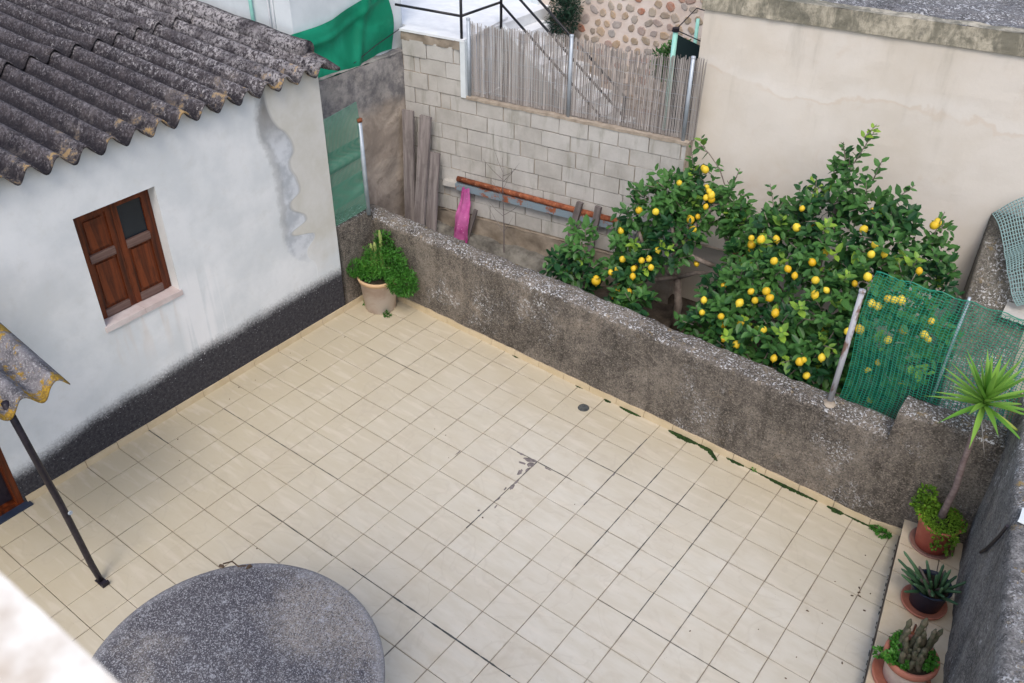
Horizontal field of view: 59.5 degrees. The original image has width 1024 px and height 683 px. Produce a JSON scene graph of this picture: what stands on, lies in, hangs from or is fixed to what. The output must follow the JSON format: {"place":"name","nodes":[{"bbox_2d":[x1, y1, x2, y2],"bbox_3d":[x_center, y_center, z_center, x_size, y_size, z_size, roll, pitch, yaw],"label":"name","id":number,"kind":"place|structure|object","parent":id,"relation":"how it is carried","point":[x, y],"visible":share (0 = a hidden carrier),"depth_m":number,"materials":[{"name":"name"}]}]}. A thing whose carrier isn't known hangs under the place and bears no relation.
{"place":"outdoors","nodes":[
{"label":"outdoors","id":0,"kind":"place"},
{"bbox_2d":[0,573,117,682],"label":"balcony coping","id":1,"kind":"object","parent":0,"point":[37,645],"visible":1,"depth_m":0.53,"materials":[{"name":"paint"}]},
{"bbox_2d":[0,295,901,682],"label":"patio floor","id":2,"kind":"structure","parent":0,"point":[440,497],"depth_m":7.93,"materials":[{"name":"tile"}]},
{"bbox_2d":[1,400,109,587],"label":"iron strut","id":3,"kind":"object","parent":2,"relation":"on","point":[100,580],"visible":1,"depth_m":6.58,"materials":[{"name":"black metal"}]},
{"bbox_2d":[92,563,384,682],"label":"round table","id":4,"kind":"object","parent":2,"relation":"on","point":[267,623],"visible":1,"depth_m":6.11,"materials":[{"name":"stone"}]},
{"bbox_2d":[219,561,252,568],"bbox_3d":[-2.029,1.636,6.569,0.250,0.038,0.044,2,36,2],"label":"dry twig","id":5,"kind":"object","parent":4,"relation":"on","point":[247,567],"visible":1,"depth_m":6.57,"materials":[{"name":"wood"}]},
{"bbox_2d":[346,229,420,313],"bbox_3d":[-1.500,-0.812,10.434,1.055,0.993,0.585,24,42,29],"label":"corner flowerpot","id":6,"kind":"object","parent":2,"relation":"on","point":[379,282],"visible":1,"depth_m":10.36,"materials":[{"name":"ceramic"}]},
{"bbox_2d":[383,310,391,317],"bbox_3d":[-1.469,-0.319,10.575,0.117,0.106,0.114,-3,36,-5],"label":"weed","id":7,"kind":"object","parent":2,"relation":"on","point":[385,314],"visible":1,"depth_m":10.56,"materials":[{"name":"green plant"}]},
{"bbox_2d":[578,404,588,411],"bbox_3d":[0.738,0.682,9.241,0.120,0.005,0.120,24,42,29],"label":"floor drain","id":8,"kind":"object","parent":2,"relation":"on","point":[583,407],"visible":1,"depth_m":9.24,"materials":[{"name":"grey metal"}]},
{"bbox_2d":[512,355,877,528],"bbox_3d":[1.607,0.928,8.899,4.153,0.024,0.120,25,42,30],"label":"moss strip","id":9,"kind":"object","parent":2,"relation":"on","point":[713,456],"visible":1,"depth_m":8.59,"materials":[{"name":"green plant"}]},
{"bbox_2d":[869,524,891,538],"bbox_3d":[3.237,1.671,7.877,0.125,0.113,0.223,-24,43,-30],"label":"weed","id":10,"kind":"object","parent":2,"relation":"on","point":[880,529],"visible":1,"depth_m":7.86,"materials":[{"name":"green plant"}]},
{"bbox_2d":[864,519,962,682],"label":"tiled ledge","id":11,"kind":"object","parent":2,"relation":"on","point":[896,614],"visible":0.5,"depth_m":7.04,"materials":[{"name":"tile"}]},
{"bbox_2d":[872,618,942,682],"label":"cactus bowl","id":12,"kind":"object","parent":11,"relation":"on","point":[905,656],"visible":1,"depth_m":6.28,"materials":[{"name":"ceramic"}]},
{"bbox_2d":[901,624,916,634],"bbox_3d":[3.055,2.209,6.804,0.179,0.027,0.150,24,42,29],"label":"cactus","id":13,"kind":"object","parent":12,"relation":"in","point":[913,631],"visible":0.17,"depth_m":6.81,"materials":[{"name":"green plant"}]},
{"bbox_2d":[898,551,965,620],"bbox_3d":[3.181,1.886,6.895,0.497,0.451,0.419,24,42,29],"label":"succulent pot","id":14,"kind":"object","parent":11,"relation":"on","point":[927,592],"visible":1,"depth_m":6.89,"materials":[{"name":"ceramic"}]},
{"bbox_2d":[909,349,1023,559],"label":"yucca pot","id":15,"kind":"object","parent":11,"relation":"on","point":[937,531],"visible":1,"depth_m":6.99,"materials":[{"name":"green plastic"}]},
{"bbox_2d":[695,243,823,275],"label":"neighbour yard","id":16,"kind":"structure","parent":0,"point":[708,246],"depth_m":10.24,"materials":[{"name":"brown soil"}]},
{"bbox_2d":[544,0,584,46],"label":"olive bush","id":17,"kind":"object","parent":16,"relation":"on","point":[561,16],"visible":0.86,"depth_m":11.07,"materials":[{"name":"green plant"}]},
{"bbox_2d":[542,0,704,127],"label":"stone wall","id":18,"kind":"structure","parent":16,"relation":"on","point":[643,26],"depth_m":10.90,"materials":[{"name":"beige stone"}]},
{"bbox_2d":[649,38,691,129],"bbox_3d":[1.773,-2.521,10.468,0.506,2.071,0.467,11,37,14],"label":"orange bush","id":19,"kind":"object","parent":16,"relation":"on","point":[666,49],"visible":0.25,"depth_m":10.00,"materials":[{"name":"green plant"}]},
{"bbox_2d":[662,8,704,132],"bbox_3d":[2.174,-2.444,10.095,0.930,2.389,0.360,24,42,29],"label":"shade net screen","id":20,"kind":"object","parent":16,"relation":"on","point":[683,47],"visible":0.18,"depth_m":9.74,"materials":[{"name":"green fabric"}]},
{"bbox_2d":[574,278,1020,428],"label":"garden soil","id":21,"kind":"structure","parent":0,"point":[661,313],"depth_m":10.37,"materials":[{"name":"brown soil"}]},
{"bbox_2d":[402,109,415,220],"bbox_3d":[-1.297,-2.059,11.347,0.158,1.745,0.034,16,32,23],"label":"plank","id":22,"kind":"object","parent":21,"relation":"on","point":[408,153],"visible":0.74,"depth_m":11.22,"materials":[{"name":"grey wood"}]},
{"bbox_2d":[464,209,477,242],"bbox_3d":[-0.550,-1.368,11.398,0.052,0.694,0.034,29,32,16],"label":"stake","id":23,"kind":"object","parent":21,"relation":"on","point":[472,219],"visible":0.69,"depth_m":11.30,"materials":[{"name":"grey wood"}]},
{"bbox_2d":[404,216,557,278],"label":"dirt ground","id":24,"kind":"structure","parent":21,"relation":"on","point":[524,257],"depth_m":11.26,"materials":[{"name":"soil"}]},
{"bbox_2d":[414,114,431,224],"bbox_3d":[-1.133,-1.965,11.240,0.158,1.734,0.037,19,30,22],"label":"plank","id":25,"kind":"object","parent":24,"relation":"on","point":[424,141],"visible":0.76,"depth_m":11.12,"materials":[{"name":"grey wood"}]},
{"bbox_2d":[426,151,440,230],"bbox_3d":[-1.006,-1.755,11.329,0.145,1.289,0.034,17,28,23],"label":"plank","id":26,"kind":"object","parent":24,"relation":"on","point":[433,189],"visible":0.76,"depth_m":11.24,"materials":[{"name":"grey wood"}]},
{"bbox_2d":[483,156,520,252],"bbox_3d":[-0.103,-1.595,10.936,0.579,1.518,0.073,24,42,29],"label":"bare sapling","id":27,"kind":"object","parent":21,"relation":"on","point":[504,229],"visible":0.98,"depth_m":10.93,"materials":[{"name":"brown plant"}]},
{"bbox_2d":[399,6,692,303],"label":"block wall","id":28,"kind":"structure","parent":21,"relation":"on","point":[571,160],"depth_m":10.58,"materials":[{"name":"concrete"}]},
{"bbox_2d":[443,178,456,187],"bbox_3d":[-0.775,-1.997,11.300,0.196,0.074,0.084,19,40,24],"label":"bracket","id":29,"kind":"object","parent":28,"relation":"attached to","point":[448,182],"visible":0.86,"depth_m":11.28,"materials":[{"name":"concrete"}]},
{"bbox_2d":[395,0,625,120],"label":"terrace railing","id":30,"kind":"object","parent":28,"relation":"on","point":[461,15],"visible":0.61,"depth_m":10.27,"materials":[{"name":"black metal"}]},
{"bbox_2d":[455,182,616,230],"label":"steel beam","id":31,"kind":"structure","parent":28,"relation":"attached to","point":[475,190],"depth_m":10.86,"materials":[{"name":"grey metal"}]},
{"bbox_2d":[454,187,470,242],"bbox_3d":[-0.643,-1.520,11.337,0.255,0.917,0.127,17,39,21],"label":"hanging cloth","id":32,"kind":"object","parent":31,"relation":"hanging from","point":[462,215],"visible":0.76,"depth_m":11.28,"materials":[{"name":"pink fabric"}]},
{"bbox_2d":[456,176,620,222],"bbox_3d":[0.285,-1.707,10.771,2.191,0.103,0.073,18,39,22],"label":"rusty pipe","id":33,"kind":"object","parent":31,"relation":"on","point":[543,201],"visible":0.74,"depth_m":10.77,"materials":[{"name":"brown metal"}]},
{"bbox_2d":[466,17,706,140],"bbox_3d":[0.721,-2.874,9.798,2.802,0.940,0.062,18,39,22],"label":"reed fence","id":34,"kind":"object","parent":28,"relation":"on","point":[566,96],"visible":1,"depth_m":9.78,"materials":[{"name":"grey wicker"}]},
{"bbox_2d":[555,200,583,279],"bbox_3d":[0.673,-1.164,10.723,0.077,1.110,0.053,26,33,18],"label":"stake","id":35,"kind":"object","parent":21,"relation":"on","point":[577,211],"visible":0.28,"depth_m":10.49,"materials":[{"name":"grey wood"}]},
{"bbox_2d":[539,214,608,294],"bbox_3d":[0.661,-0.664,9.739,0.754,1.493,0.603,3,36,3],"label":"lemon shrub","id":36,"kind":"object","parent":21,"relation":"on","point":[578,261],"visible":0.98,"depth_m":9.47,"materials":[{"name":"green plant"}]},
{"bbox_2d":[581,205,601,288],"bbox_3d":[0.922,-1.064,10.613,0.078,1.138,0.054,21,31,21],"label":"stake","id":37,"kind":"object","parent":21,"relation":"on","point":[597,213],"visible":0.32,"depth_m":10.40,"materials":[{"name":"grey wood"}]},
{"bbox_2d":[588,135,763,330],"bbox_3d":[1.637,-0.994,9.445,1.731,2.392,1.157,-14,38,-20],"label":"lemon tree","id":38,"kind":"object","parent":21,"relation":"on","point":[628,275],"visible":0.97,"depth_m":9.23,"materials":[{"name":"green plant"}]},
{"bbox_2d":[674,123,964,411],"bbox_3d":[2.869,-0.453,8.384,2.539,2.782,1.901,24,42,29],"label":"lemon tree","id":39,"kind":"object","parent":21,"relation":"on","point":[850,267],"visible":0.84,"depth_m":8.24,"materials":[{"name":"green plant"}]},
{"bbox_2d":[672,0,1023,393],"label":"beige building","id":40,"kind":"structure","parent":0,"point":[793,92],"depth_m":8.66,"materials":[{"name":"beige paint"}]},
{"bbox_2d":[805,3,1023,33],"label":"ground","id":41,"kind":"structure","parent":0,"point":[920,19],"depth_m":20.54,"materials":[{"name":"soil"}]},
{"bbox_2d":[0,0,344,524],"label":"house","id":42,"kind":"structure","parent":41,"relation":"on","point":[168,238],"depth_m":8.46,"materials":[{"name":"white paint"}]},
{"bbox_2d":[0,448,33,524],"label":"door","id":43,"kind":"structure","parent":42,"relation":"in","point":[12,503],"depth_m":7.97,"materials":[{"name":"brown wood"}]},
{"bbox_2d":[0,323,69,420],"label":"door canopy","id":44,"kind":"object","parent":42,"relation":"attached to","point":[26,371],"visible":1,"depth_m":6.08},
{"bbox_2d":[73,189,183,332],"bbox_3d":[-3.497,-0.770,8.089,0.227,1.143,0.817,24,42,29],"label":"window","id":45,"kind":"structure","parent":42,"relation":"in","point":[120,242],"depth_m":8.13,"materials":[{"name":"wood"}]},
{"bbox_2d":[335,204,373,304],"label":"side wall","id":46,"kind":"structure","parent":41,"relation":"on","point":[355,234],"depth_m":10.38,"materials":[{"name":"grey concrete"}]},
{"bbox_2d":[323,103,370,225],"bbox_3d":[-1.809,-1.913,9.844,0.077,1.345,0.542,24,42,29],"label":"green panel","id":47,"kind":"object","parent":46,"relation":"on","point":[351,192],"visible":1,"depth_m":9.85,"materials":[{"name":"green"}]},
{"bbox_2d":[318,48,405,216],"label":"garden side wall","id":48,"kind":"structure","parent":41,"relation":"on","point":[374,90],"depth_m":10.71,"materials":[{"name":"grey concrete"}]},
{"bbox_2d":[401,0,636,123],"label":"white terrace","id":49,"kind":"structure","parent":41,"relation":"on","point":[522,15],"depth_m":11.10,"materials":[{"name":"paint"}]},
{"bbox_2d":[198,0,401,81],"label":"neighbour wall","id":50,"kind":"structure","parent":49,"relation":"on","point":[293,16],"depth_m":9.62,"materials":[{"name":"white paint"}]},
{"bbox_2d":[248,0,254,20],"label":"green pipe","id":51,"kind":"object","parent":50,"relation":"attached to","point":[251,10],"depth_m":9.61,"materials":[{"name":"teal plastic"}]},
{"bbox_2d":[266,0,271,27],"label":"white pipe","id":52,"kind":"object","parent":50,"relation":"attached to","point":[268,8],"depth_m":9.49,"materials":[{"name":"white plastic"}]},
{"bbox_2d":[270,0,276,29],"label":"white pipe","id":53,"kind":"object","parent":50,"relation":"attached to","point":[271,1],"depth_m":9.46,"materials":[{"name":"white plastic"}]},
{"bbox_2d":[292,0,398,80],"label":"green tarpaulin","id":54,"kind":"object","parent":50,"relation":"hanging from","point":[357,34],"visible":0.75,"depth_m":10.06,"materials":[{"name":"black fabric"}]},
{"bbox_2d":[531,0,541,4],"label":"white house wall","id":55,"kind":"structure","parent":49,"relation":"on","point":[535,2],"depth_m":11.46,"materials":[{"name":"paint"}]},
{"bbox_2d":[370,204,1006,543],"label":"parapet wall","id":56,"kind":"structure","parent":41,"relation":"on","point":[869,462],"depth_m":8.46,"materials":[{"name":"grey concrete"}]},
{"bbox_2d":[827,271,1023,429],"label":"green net fence","id":57,"kind":"object","parent":56,"relation":"on","point":[847,342],"visible":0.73,"depth_m":7.25,"materials":[{"name":"teal plastic"}]},
{"bbox_2d":[928,212,1023,428],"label":"garden wall","id":58,"kind":"structure","parent":41,"relation":"on","point":[987,285],"depth_m":8.44,"materials":[{"name":"grey concrete"}]},
{"bbox_2d":[992,197,1023,305],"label":"wire roll","id":59,"kind":"object","parent":58,"relation":"on","point":[1020,250],"visible":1,"depth_m":8.29,"materials":[{"name":"teal"}]},
{"bbox_2d":[1000,302,1023,324],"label":"concrete slab","id":60,"kind":"structure","parent":58,"relation":"on","point":[1013,309],"depth_m":8.26,"materials":[{"name":"white concrete"}]},
{"bbox_2d":[943,397,1023,682],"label":"boundary wall","id":61,"kind":"structure","parent":41,"relation":"on","point":[986,641],"depth_m":5.96,"materials":[{"name":"concrete"}]},
{"bbox_2d":[979,524,1008,553],"bbox_3d":[3.298,1.360,6.139,0.026,0.678,0.425,18,39,22],"label":"black hose","id":62,"kind":"object","parent":61,"relation":"attached to","point":[995,539],"visible":1,"depth_m":6.03,"materials":[{"name":"rubber"}]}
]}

